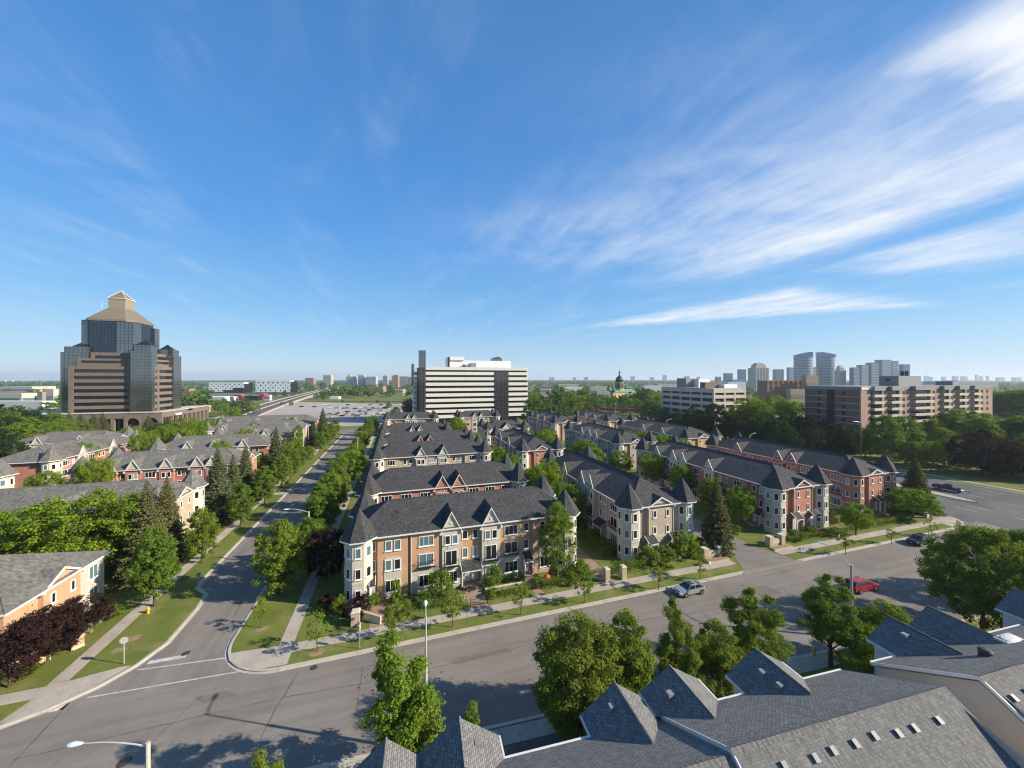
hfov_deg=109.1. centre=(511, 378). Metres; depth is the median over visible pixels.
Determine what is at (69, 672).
pavement
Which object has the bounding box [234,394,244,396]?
red sign block
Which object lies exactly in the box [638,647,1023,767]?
terrace house
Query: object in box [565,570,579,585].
shrub
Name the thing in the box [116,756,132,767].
manhole cover
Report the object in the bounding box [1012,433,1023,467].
avenue tree
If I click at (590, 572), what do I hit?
hedge
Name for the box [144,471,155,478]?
window
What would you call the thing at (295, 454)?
boulevard tree
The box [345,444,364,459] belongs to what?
boulevard tree
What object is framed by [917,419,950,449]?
avenue tree
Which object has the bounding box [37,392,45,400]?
mall building
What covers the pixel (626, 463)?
yard tree
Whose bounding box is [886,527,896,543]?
young tree
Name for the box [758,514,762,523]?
door
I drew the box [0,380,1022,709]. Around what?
ground
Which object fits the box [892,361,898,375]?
condo tower
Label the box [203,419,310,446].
townhouse row
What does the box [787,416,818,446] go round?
avenue tree
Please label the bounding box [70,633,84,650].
wall
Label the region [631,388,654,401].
distant tree
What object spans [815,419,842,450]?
avenue tree
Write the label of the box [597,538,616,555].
shrub
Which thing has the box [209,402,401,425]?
parking lot
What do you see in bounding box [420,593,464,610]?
hedge
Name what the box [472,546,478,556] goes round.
window
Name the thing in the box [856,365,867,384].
condo tower
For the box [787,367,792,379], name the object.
condo tower
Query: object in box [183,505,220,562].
boulevard tree
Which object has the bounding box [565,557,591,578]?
shrub
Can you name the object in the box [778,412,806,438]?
avenue tree
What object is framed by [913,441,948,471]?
avenue tree
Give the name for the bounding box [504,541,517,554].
window
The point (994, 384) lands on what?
building
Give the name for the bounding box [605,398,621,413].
distant tree
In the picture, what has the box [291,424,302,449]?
yard tree
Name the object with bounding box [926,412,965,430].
avenue tree
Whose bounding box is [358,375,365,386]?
apartment tower
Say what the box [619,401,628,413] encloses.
distant tree
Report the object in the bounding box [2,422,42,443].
belt tree
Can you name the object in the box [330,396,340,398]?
shed
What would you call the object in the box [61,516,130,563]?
yard tree
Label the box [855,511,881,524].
shrub
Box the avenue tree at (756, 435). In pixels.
[740,416,774,441]
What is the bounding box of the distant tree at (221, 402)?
[210,398,230,412]
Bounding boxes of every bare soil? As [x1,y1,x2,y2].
[111,647,127,652]
[127,634,142,642]
[255,626,268,631]
[308,647,324,656]
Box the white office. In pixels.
[661,378,745,430]
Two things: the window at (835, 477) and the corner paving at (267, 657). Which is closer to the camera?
the corner paving at (267, 657)
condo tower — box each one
[748,363,768,392]
[773,369,783,379]
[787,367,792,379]
[793,352,812,379]
[816,352,835,385]
[817,352,821,385]
[834,365,845,384]
[849,367,859,384]
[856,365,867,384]
[865,363,878,384]
[874,360,891,375]
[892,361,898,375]
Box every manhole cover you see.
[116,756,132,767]
[181,651,189,655]
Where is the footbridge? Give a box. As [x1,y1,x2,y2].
[579,407,647,418]
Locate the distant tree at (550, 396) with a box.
[544,390,559,408]
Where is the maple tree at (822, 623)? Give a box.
[795,569,870,669]
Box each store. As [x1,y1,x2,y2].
[210,396,236,400]
[239,396,261,399]
[264,395,271,399]
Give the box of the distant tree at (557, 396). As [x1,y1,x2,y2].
[552,387,571,413]
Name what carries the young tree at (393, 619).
on the lawn at (283, 605)
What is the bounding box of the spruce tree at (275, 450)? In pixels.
[264,426,288,473]
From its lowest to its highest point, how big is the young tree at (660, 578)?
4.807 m
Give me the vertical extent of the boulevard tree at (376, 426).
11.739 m
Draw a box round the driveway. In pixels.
[487,677,724,755]
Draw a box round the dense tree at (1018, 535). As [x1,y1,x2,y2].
[978,526,1023,588]
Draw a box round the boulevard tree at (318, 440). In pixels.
[313,432,325,451]
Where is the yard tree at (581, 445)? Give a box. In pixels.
[571,439,599,457]
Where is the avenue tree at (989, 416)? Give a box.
[963,412,1001,423]
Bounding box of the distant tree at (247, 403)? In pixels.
[240,398,254,412]
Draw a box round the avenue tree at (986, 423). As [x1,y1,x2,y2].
[954,417,1005,449]
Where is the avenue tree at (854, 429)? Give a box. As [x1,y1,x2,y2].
[844,428,866,454]
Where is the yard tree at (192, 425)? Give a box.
[180,420,208,435]
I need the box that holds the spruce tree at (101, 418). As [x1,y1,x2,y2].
[96,413,113,431]
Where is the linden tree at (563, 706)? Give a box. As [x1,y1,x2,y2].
[526,602,634,741]
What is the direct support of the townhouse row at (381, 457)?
on the lawn at (283, 605)
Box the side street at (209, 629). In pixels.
[65,429,362,708]
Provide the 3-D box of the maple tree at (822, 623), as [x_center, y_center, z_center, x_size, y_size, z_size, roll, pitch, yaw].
[34.193,25.828,39.384,5.474,10.542,7.110,0,0,20]
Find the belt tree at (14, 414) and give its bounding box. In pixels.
[0,410,23,418]
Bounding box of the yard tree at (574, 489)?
[552,482,587,519]
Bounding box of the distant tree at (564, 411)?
[553,402,573,416]
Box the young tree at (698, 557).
[691,549,709,578]
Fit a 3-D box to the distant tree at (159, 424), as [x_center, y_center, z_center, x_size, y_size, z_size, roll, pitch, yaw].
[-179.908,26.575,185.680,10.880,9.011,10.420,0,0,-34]
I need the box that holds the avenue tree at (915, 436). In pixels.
[886,415,926,459]
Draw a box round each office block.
[715,377,720,381]
[723,373,732,381]
[737,369,745,379]
[899,364,909,375]
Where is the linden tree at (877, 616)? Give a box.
[851,597,913,658]
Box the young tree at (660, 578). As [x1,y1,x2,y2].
[650,559,668,589]
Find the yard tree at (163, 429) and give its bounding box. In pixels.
[153,425,176,441]
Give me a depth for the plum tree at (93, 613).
43.97 m
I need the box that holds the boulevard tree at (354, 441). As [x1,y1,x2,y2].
[349,438,365,454]
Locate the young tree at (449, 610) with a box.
[438,590,463,626]
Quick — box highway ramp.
[225,387,338,416]
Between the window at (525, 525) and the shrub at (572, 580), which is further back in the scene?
the window at (525, 525)
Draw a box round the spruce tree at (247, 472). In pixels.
[237,443,263,502]
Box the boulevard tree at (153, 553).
[122,523,181,606]
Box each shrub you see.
[18,659,47,674]
[84,623,95,635]
[94,599,129,621]
[315,591,343,613]
[328,592,347,613]
[337,591,372,621]
[366,592,379,607]
[391,578,401,600]
[395,599,416,615]
[415,588,431,607]
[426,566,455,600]
[483,562,502,590]
[486,587,500,598]
[529,576,543,586]
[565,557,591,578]
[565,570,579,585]
[576,516,587,531]
[584,528,602,541]
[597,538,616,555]
[632,544,661,569]
[655,544,677,568]
[668,527,699,556]
[694,538,712,552]
[729,523,740,534]
[787,529,807,541]
[799,526,819,536]
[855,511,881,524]
[893,512,912,522]
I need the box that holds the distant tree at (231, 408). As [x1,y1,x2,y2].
[220,405,241,416]
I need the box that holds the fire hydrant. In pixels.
[811,647,815,654]
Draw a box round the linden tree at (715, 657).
[694,617,745,697]
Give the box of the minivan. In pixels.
[841,576,878,594]
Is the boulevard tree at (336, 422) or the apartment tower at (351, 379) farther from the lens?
the apartment tower at (351, 379)
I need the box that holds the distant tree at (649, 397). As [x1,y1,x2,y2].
[643,392,660,405]
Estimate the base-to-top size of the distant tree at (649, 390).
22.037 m
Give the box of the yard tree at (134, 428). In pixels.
[118,425,144,432]
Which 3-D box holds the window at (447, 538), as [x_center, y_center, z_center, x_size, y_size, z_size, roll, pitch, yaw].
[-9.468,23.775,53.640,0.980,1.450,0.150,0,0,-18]
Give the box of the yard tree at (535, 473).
[526,457,564,490]
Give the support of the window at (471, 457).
in the townhouse row at (381, 457)
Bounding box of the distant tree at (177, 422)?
[167,416,202,430]
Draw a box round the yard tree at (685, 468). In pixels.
[666,464,695,488]
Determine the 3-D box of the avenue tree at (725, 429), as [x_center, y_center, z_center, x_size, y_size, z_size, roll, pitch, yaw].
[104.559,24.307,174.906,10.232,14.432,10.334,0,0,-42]
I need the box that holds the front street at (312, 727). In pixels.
[0,521,1015,767]
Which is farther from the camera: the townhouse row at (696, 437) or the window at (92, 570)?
the townhouse row at (696, 437)
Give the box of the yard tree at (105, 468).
[73,455,116,483]
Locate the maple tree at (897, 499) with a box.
[880,487,947,518]
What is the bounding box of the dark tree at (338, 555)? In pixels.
[304,525,344,579]
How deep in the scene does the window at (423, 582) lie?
52.83 m
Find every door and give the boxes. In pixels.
[463,573,468,580]
[471,571,476,579]
[523,558,528,570]
[603,526,605,537]
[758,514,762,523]
[792,519,795,528]
[810,516,813,525]
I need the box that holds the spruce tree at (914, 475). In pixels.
[896,458,948,516]
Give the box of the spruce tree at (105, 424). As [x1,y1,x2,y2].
[101,418,113,430]
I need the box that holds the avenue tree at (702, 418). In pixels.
[693,415,714,432]
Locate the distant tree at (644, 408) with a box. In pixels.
[637,403,657,419]
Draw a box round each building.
[0,386,55,391]
[0,393,36,400]
[0,401,56,408]
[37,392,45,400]
[45,389,58,400]
[181,389,194,393]
[209,382,252,392]
[255,380,297,393]
[366,386,385,391]
[387,389,405,392]
[539,382,550,396]
[558,384,578,389]
[564,387,583,391]
[588,387,610,393]
[595,391,608,404]
[640,386,661,392]
[653,384,676,386]
[722,382,745,387]
[727,380,745,381]
[924,381,997,390]
[941,380,978,380]
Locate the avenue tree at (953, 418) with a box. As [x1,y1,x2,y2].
[927,409,997,436]
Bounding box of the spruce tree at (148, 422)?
[141,415,154,432]
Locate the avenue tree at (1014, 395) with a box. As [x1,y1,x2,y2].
[999,389,1023,416]
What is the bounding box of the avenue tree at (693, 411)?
[681,404,706,429]
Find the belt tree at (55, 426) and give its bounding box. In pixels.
[41,420,72,431]
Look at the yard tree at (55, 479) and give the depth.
90.72 m
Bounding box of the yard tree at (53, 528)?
[0,485,154,564]
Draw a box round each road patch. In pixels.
[194,691,236,702]
[449,648,512,664]
[751,585,781,596]
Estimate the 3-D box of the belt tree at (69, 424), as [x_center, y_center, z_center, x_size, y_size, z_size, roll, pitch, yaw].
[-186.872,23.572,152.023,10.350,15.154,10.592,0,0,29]
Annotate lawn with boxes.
[0,434,342,723]
[231,432,960,668]
[329,614,1002,767]
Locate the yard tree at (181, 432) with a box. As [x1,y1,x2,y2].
[163,427,196,443]
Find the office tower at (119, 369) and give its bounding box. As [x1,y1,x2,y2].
[37,291,208,430]
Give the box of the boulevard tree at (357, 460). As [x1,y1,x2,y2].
[338,449,363,471]
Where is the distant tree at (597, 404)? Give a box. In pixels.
[583,394,602,407]
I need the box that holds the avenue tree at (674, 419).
[670,410,687,425]
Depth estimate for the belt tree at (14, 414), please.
168.03 m
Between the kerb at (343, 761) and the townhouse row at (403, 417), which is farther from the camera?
the townhouse row at (403, 417)
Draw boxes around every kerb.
[0,434,343,729]
[225,514,964,673]
[305,612,992,767]
[901,472,1023,494]
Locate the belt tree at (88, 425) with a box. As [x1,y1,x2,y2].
[78,420,95,430]
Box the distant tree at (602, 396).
[591,394,611,411]
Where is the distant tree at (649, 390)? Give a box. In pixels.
[640,389,656,403]
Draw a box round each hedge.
[341,557,344,599]
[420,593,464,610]
[495,571,522,582]
[497,582,531,598]
[542,574,566,588]
[576,522,609,557]
[577,570,595,580]
[610,557,647,575]
[785,527,839,542]
[848,516,895,530]
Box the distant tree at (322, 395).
[320,392,326,398]
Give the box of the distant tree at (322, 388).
[319,383,326,389]
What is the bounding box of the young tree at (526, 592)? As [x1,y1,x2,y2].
[511,580,528,614]
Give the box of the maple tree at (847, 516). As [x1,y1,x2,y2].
[838,500,876,534]
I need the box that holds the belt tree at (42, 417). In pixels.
[38,415,53,424]
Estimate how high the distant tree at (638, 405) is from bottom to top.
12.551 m
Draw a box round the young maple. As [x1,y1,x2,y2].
[462,698,481,726]
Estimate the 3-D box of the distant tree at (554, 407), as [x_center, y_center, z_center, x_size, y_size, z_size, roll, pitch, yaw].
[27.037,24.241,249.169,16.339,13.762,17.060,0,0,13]
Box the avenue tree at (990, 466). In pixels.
[977,444,1020,474]
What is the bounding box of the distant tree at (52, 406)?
[36,402,59,410]
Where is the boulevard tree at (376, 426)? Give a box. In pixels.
[370,414,379,433]
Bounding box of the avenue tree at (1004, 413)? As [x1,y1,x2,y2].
[992,388,1023,417]
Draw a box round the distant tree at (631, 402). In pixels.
[624,398,642,412]
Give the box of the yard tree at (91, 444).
[77,441,100,459]
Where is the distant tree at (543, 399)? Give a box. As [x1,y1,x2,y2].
[530,395,552,413]
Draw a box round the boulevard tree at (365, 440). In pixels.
[353,430,370,445]
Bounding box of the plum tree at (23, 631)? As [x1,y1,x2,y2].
[0,613,65,687]
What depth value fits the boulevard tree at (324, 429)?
165.47 m
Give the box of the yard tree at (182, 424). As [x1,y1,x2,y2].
[181,419,198,430]
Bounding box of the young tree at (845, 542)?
[834,529,856,553]
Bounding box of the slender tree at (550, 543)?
[536,500,577,578]
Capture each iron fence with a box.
[384,593,413,606]
[470,595,487,606]
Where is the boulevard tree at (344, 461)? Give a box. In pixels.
[327,449,367,484]
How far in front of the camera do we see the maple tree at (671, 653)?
32.60 m
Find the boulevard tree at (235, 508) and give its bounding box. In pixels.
[224,482,256,526]
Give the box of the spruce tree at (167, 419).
[162,416,170,425]
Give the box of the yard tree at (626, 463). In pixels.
[608,450,633,470]
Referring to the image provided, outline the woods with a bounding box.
[0,380,1023,407]
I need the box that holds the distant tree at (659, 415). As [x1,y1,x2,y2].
[653,410,672,420]
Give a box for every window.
[51,591,57,604]
[70,579,76,592]
[88,562,98,581]
[88,583,97,602]
[133,474,137,479]
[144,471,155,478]
[373,542,376,551]
[373,560,376,571]
[381,495,391,501]
[384,540,391,552]
[384,560,391,571]
[385,578,400,593]
[387,460,394,465]
[394,539,400,550]
[394,558,400,570]
[401,494,411,497]
[418,535,433,547]
[418,552,433,567]
[418,574,433,587]
[420,492,430,495]
[428,458,435,463]
[444,535,450,545]
[445,357,449,366]
[445,549,457,566]
[445,570,457,582]
[452,534,457,544]
[462,530,467,539]
[462,547,467,558]
[469,455,475,460]
[469,487,478,491]
[472,529,478,538]
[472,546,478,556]
[485,486,494,489]
[485,530,490,540]
[485,544,496,560]
[485,564,496,577]
[492,529,497,539]
[501,485,509,488]
[504,524,517,535]
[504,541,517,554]
[504,560,517,573]
[523,522,528,531]
[523,539,528,549]
[540,521,544,530]
[540,556,551,567]
[587,516,592,527]
[588,502,592,515]
[610,502,616,513]
[610,515,616,529]
[610,531,616,544]
[653,510,656,518]
[653,526,656,534]
[692,467,698,474]
[692,489,698,497]
[734,480,741,487]
[759,499,762,507]
[800,467,808,473]
[830,473,840,481]
[830,484,840,493]
[830,497,840,506]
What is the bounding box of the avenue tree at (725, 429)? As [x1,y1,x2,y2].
[718,416,739,439]
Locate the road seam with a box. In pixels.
[10,511,911,765]
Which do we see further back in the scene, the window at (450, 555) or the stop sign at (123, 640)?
the window at (450, 555)
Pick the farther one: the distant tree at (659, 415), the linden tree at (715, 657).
the distant tree at (659, 415)
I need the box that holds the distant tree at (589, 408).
[583,405,594,411]
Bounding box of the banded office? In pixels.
[411,350,527,422]
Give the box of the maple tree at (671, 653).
[655,588,718,696]
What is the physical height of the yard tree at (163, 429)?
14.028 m
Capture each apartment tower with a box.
[305,378,315,385]
[323,375,332,387]
[346,375,357,387]
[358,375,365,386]
[365,377,377,386]
[383,375,387,386]
[392,375,398,388]
[399,376,409,387]
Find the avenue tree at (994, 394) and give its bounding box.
[992,391,1020,418]
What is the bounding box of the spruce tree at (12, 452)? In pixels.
[8,447,18,455]
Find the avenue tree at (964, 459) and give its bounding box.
[945,437,981,466]
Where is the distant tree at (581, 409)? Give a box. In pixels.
[571,407,586,417]
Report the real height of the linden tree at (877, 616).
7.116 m
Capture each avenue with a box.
[528,391,1023,493]
[529,409,1023,530]
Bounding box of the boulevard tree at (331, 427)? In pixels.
[325,422,336,441]
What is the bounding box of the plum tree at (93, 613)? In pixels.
[48,589,117,637]
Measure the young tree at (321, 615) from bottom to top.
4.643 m
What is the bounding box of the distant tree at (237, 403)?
[223,400,244,414]
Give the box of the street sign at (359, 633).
[359,622,360,648]
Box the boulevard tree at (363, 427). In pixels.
[356,425,370,437]
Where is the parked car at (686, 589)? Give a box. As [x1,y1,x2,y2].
[672,580,706,597]
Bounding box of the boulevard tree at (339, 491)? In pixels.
[308,471,349,515]
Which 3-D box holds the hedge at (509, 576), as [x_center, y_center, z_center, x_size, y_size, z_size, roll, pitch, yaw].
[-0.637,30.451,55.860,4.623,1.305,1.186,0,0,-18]
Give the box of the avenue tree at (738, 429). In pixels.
[732,423,756,436]
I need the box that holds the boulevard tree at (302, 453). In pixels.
[290,442,308,470]
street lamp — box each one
[66,741,150,767]
[283,509,309,536]
[423,600,427,746]
[817,541,852,637]
[853,421,861,459]
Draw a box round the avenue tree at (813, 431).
[799,426,827,450]
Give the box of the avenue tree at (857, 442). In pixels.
[849,427,879,458]
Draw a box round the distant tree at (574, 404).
[560,390,586,415]
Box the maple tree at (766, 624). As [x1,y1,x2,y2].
[719,583,796,663]
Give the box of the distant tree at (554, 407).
[543,404,562,414]
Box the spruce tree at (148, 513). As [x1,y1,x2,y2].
[110,481,174,590]
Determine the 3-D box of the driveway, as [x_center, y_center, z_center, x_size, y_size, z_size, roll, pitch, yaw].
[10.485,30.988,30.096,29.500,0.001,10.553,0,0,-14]
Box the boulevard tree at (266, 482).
[251,465,276,503]
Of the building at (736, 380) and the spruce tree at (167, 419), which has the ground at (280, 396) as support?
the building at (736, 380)
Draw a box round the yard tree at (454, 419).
[449,417,463,428]
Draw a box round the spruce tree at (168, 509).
[157,476,186,560]
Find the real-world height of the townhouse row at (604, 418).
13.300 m
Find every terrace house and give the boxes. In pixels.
[356,681,736,767]
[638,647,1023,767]
[866,605,1023,757]
[994,587,1023,627]
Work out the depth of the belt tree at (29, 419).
150.70 m
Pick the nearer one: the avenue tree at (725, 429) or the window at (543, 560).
the window at (543, 560)
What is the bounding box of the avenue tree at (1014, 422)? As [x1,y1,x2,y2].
[995,413,1023,441]
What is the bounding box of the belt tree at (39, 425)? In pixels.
[21,420,52,434]
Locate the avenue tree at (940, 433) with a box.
[925,425,962,464]
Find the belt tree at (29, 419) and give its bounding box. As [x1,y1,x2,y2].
[10,416,41,432]
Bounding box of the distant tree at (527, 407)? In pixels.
[521,398,545,422]
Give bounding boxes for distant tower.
[960,376,967,379]
[995,377,1004,381]
[1011,377,1020,381]
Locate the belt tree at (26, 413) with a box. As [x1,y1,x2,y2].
[19,409,41,417]
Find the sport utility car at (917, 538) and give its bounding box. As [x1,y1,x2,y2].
[906,533,929,546]
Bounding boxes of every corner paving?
[0,666,128,723]
[228,643,292,668]
[929,514,956,526]
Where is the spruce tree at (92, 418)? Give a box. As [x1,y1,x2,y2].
[88,414,96,427]
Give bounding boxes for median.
[552,411,977,502]
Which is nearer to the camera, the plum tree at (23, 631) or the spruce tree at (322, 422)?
the plum tree at (23, 631)
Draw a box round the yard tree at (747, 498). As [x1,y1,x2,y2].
[724,483,757,529]
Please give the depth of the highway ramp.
429.13 m
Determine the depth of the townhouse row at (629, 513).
65.91 m
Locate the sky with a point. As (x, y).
(282, 189)
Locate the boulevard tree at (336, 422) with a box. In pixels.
[331,419,340,434]
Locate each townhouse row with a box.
[0,458,18,488]
[0,469,208,561]
[0,550,112,674]
[1,429,142,487]
[8,426,133,451]
[66,447,260,490]
[146,429,282,463]
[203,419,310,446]
[208,414,319,432]
[212,424,296,447]
[339,474,579,608]
[355,453,529,502]
[368,434,492,471]
[373,426,475,445]
[377,419,451,434]
[382,410,438,425]
[453,408,500,431]
[477,417,529,444]
[490,424,564,469]
[527,409,581,440]
[541,445,696,561]
[563,419,656,468]
[573,408,635,427]
[616,416,722,447]
[634,435,832,533]
[704,432,899,514]
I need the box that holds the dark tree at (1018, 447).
[993,440,1023,479]
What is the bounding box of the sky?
[0,0,1023,380]
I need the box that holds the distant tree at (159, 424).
[146,422,167,432]
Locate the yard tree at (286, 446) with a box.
[283,442,295,460]
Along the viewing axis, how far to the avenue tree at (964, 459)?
127.52 m
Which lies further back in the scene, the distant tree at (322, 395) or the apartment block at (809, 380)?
the distant tree at (322, 395)
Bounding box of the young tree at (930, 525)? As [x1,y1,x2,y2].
[922,517,939,535]
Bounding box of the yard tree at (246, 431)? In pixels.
[233,428,257,433]
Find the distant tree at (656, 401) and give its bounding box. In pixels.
[651,396,660,410]
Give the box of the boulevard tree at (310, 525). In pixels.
[289,515,332,574]
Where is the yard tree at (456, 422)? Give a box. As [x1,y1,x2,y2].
[450,420,467,430]
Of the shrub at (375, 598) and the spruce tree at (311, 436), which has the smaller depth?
the shrub at (375, 598)
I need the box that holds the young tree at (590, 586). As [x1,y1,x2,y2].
[573,570,594,602]
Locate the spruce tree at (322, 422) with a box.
[316,409,331,438]
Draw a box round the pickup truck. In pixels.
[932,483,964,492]
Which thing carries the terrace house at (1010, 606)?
on the lawn at (842, 665)
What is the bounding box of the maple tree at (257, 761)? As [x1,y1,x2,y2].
[248,747,287,767]
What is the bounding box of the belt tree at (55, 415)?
[43,412,67,423]
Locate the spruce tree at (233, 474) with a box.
[225,455,245,500]
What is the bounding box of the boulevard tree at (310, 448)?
[305,446,314,460]
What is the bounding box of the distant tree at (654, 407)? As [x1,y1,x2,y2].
[645,405,667,420]
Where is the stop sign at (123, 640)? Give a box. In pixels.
[119,636,128,663]
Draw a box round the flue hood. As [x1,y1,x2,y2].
[977,646,993,656]
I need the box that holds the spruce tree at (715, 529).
[697,478,736,555]
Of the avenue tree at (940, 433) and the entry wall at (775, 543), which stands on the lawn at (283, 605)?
the entry wall at (775, 543)
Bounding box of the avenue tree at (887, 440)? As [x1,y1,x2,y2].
[864,414,905,457]
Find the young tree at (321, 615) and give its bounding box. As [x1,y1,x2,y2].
[305,609,331,651]
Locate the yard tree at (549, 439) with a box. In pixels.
[542,436,553,443]
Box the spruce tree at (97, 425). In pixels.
[92,416,101,429]
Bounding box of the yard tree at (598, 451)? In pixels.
[581,445,607,462]
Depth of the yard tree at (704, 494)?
83.51 m
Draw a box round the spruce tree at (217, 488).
[203,447,233,524]
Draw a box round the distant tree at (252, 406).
[249,403,260,413]
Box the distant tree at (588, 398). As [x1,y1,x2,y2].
[572,390,594,410]
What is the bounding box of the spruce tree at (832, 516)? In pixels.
[829,494,839,524]
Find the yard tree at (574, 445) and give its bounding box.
[569,437,589,452]
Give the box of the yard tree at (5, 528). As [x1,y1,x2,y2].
[0,503,74,554]
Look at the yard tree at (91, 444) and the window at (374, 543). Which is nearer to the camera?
the window at (374, 543)
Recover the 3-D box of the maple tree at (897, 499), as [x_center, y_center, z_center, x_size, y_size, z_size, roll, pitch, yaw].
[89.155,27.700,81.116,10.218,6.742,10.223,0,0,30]
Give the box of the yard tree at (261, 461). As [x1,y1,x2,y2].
[252,451,269,469]
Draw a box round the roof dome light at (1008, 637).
[993,632,1023,643]
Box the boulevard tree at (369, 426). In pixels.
[362,417,374,435]
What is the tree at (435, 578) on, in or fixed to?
on the lawn at (283, 605)
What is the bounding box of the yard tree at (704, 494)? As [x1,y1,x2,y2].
[696,476,726,507]
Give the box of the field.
[112,395,523,431]
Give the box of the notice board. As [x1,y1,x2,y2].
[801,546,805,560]
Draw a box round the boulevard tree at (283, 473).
[270,454,292,487]
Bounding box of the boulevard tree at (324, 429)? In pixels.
[319,426,330,446]
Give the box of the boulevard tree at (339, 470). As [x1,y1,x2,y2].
[322,465,351,499]
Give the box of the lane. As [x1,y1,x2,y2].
[693,518,805,574]
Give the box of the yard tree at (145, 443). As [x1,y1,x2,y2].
[125,429,160,451]
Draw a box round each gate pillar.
[350,608,360,626]
[602,566,610,582]
[619,564,626,579]
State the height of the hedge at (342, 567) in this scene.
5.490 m
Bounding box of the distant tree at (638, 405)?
[634,402,643,413]
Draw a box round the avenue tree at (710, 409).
[699,403,728,438]
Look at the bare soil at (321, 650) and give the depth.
41.32 m
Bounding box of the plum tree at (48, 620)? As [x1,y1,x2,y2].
[4,600,88,662]
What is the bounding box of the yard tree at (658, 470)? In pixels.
[637,452,667,482]
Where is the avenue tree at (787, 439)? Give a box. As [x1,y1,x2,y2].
[776,428,804,446]
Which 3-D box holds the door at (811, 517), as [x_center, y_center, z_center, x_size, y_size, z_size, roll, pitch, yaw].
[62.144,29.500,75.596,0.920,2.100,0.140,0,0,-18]
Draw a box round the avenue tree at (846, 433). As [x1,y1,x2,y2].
[824,422,854,453]
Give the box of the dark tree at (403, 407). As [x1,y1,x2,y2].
[401,401,406,411]
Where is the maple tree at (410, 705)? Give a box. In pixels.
[359,625,445,754]
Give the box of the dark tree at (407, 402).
[404,398,412,411]
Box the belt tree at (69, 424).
[55,419,79,430]
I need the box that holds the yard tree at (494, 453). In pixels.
[491,447,506,460]
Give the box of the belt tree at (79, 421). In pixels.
[69,417,87,430]
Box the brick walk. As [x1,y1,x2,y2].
[369,546,614,627]
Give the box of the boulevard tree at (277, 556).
[249,517,305,596]
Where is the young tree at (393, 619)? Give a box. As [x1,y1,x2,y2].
[380,598,406,629]
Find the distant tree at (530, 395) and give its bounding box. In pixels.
[527,391,542,411]
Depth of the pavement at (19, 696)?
35.57 m
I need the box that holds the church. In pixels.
[606,371,635,398]
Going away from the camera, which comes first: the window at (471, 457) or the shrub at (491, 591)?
the shrub at (491, 591)
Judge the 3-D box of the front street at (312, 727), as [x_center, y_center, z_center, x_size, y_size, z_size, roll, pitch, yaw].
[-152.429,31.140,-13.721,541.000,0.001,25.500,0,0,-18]
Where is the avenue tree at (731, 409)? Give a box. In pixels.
[724,401,771,435]
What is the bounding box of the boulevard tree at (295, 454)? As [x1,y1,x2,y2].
[283,448,301,478]
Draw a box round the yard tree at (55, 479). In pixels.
[20,470,68,486]
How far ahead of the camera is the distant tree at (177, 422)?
173.93 m
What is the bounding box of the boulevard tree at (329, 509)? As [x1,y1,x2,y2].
[301,481,340,527]
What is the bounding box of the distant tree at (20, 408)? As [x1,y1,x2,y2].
[0,405,32,415]
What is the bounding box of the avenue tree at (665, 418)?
[659,416,669,422]
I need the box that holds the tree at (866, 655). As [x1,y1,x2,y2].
[847,622,878,674]
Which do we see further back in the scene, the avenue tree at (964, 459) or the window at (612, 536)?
the avenue tree at (964, 459)
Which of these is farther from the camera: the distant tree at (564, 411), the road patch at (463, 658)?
the distant tree at (564, 411)
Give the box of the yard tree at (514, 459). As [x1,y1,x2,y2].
[494,453,522,465]
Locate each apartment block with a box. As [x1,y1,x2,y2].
[757,380,800,411]
[786,389,804,414]
[801,375,818,388]
[804,371,992,451]
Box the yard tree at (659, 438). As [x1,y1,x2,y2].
[654,434,671,443]
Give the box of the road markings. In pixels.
[87,475,1022,697]
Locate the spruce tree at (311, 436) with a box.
[307,421,317,445]
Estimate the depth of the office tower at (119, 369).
221.93 m
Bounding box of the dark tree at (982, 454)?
[943,428,1023,476]
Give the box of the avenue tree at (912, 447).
[897,441,928,465]
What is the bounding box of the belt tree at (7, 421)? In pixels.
[0,415,27,434]
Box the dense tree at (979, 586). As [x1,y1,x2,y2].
[914,522,1023,630]
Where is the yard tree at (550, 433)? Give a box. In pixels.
[536,430,557,438]
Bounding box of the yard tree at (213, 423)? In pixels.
[199,417,224,428]
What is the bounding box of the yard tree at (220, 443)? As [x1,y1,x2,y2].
[208,440,234,448]
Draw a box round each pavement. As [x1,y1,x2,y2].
[0,686,45,705]
[49,440,329,683]
[279,432,375,644]
[290,560,735,651]
[331,653,839,767]
[721,437,1023,491]
[774,517,958,554]
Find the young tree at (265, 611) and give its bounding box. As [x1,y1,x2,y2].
[251,595,271,627]
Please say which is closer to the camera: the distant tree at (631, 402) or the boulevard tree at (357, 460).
the boulevard tree at (357, 460)
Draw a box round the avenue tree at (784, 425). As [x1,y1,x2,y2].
[759,418,795,444]
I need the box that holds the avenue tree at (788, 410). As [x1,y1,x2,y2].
[729,394,808,431]
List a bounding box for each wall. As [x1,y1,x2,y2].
[12,650,50,669]
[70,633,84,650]
[215,388,338,418]
[348,607,381,623]
[420,594,464,605]
[485,580,527,592]
[700,544,729,563]
[765,532,792,550]
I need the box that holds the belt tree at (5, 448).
[0,426,29,457]
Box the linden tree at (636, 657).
[601,608,659,694]
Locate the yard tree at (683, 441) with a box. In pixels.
[678,439,691,444]
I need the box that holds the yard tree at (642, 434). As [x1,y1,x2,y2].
[638,431,658,441]
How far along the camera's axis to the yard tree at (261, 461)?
115.30 m
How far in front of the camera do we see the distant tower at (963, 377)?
4300.00 m

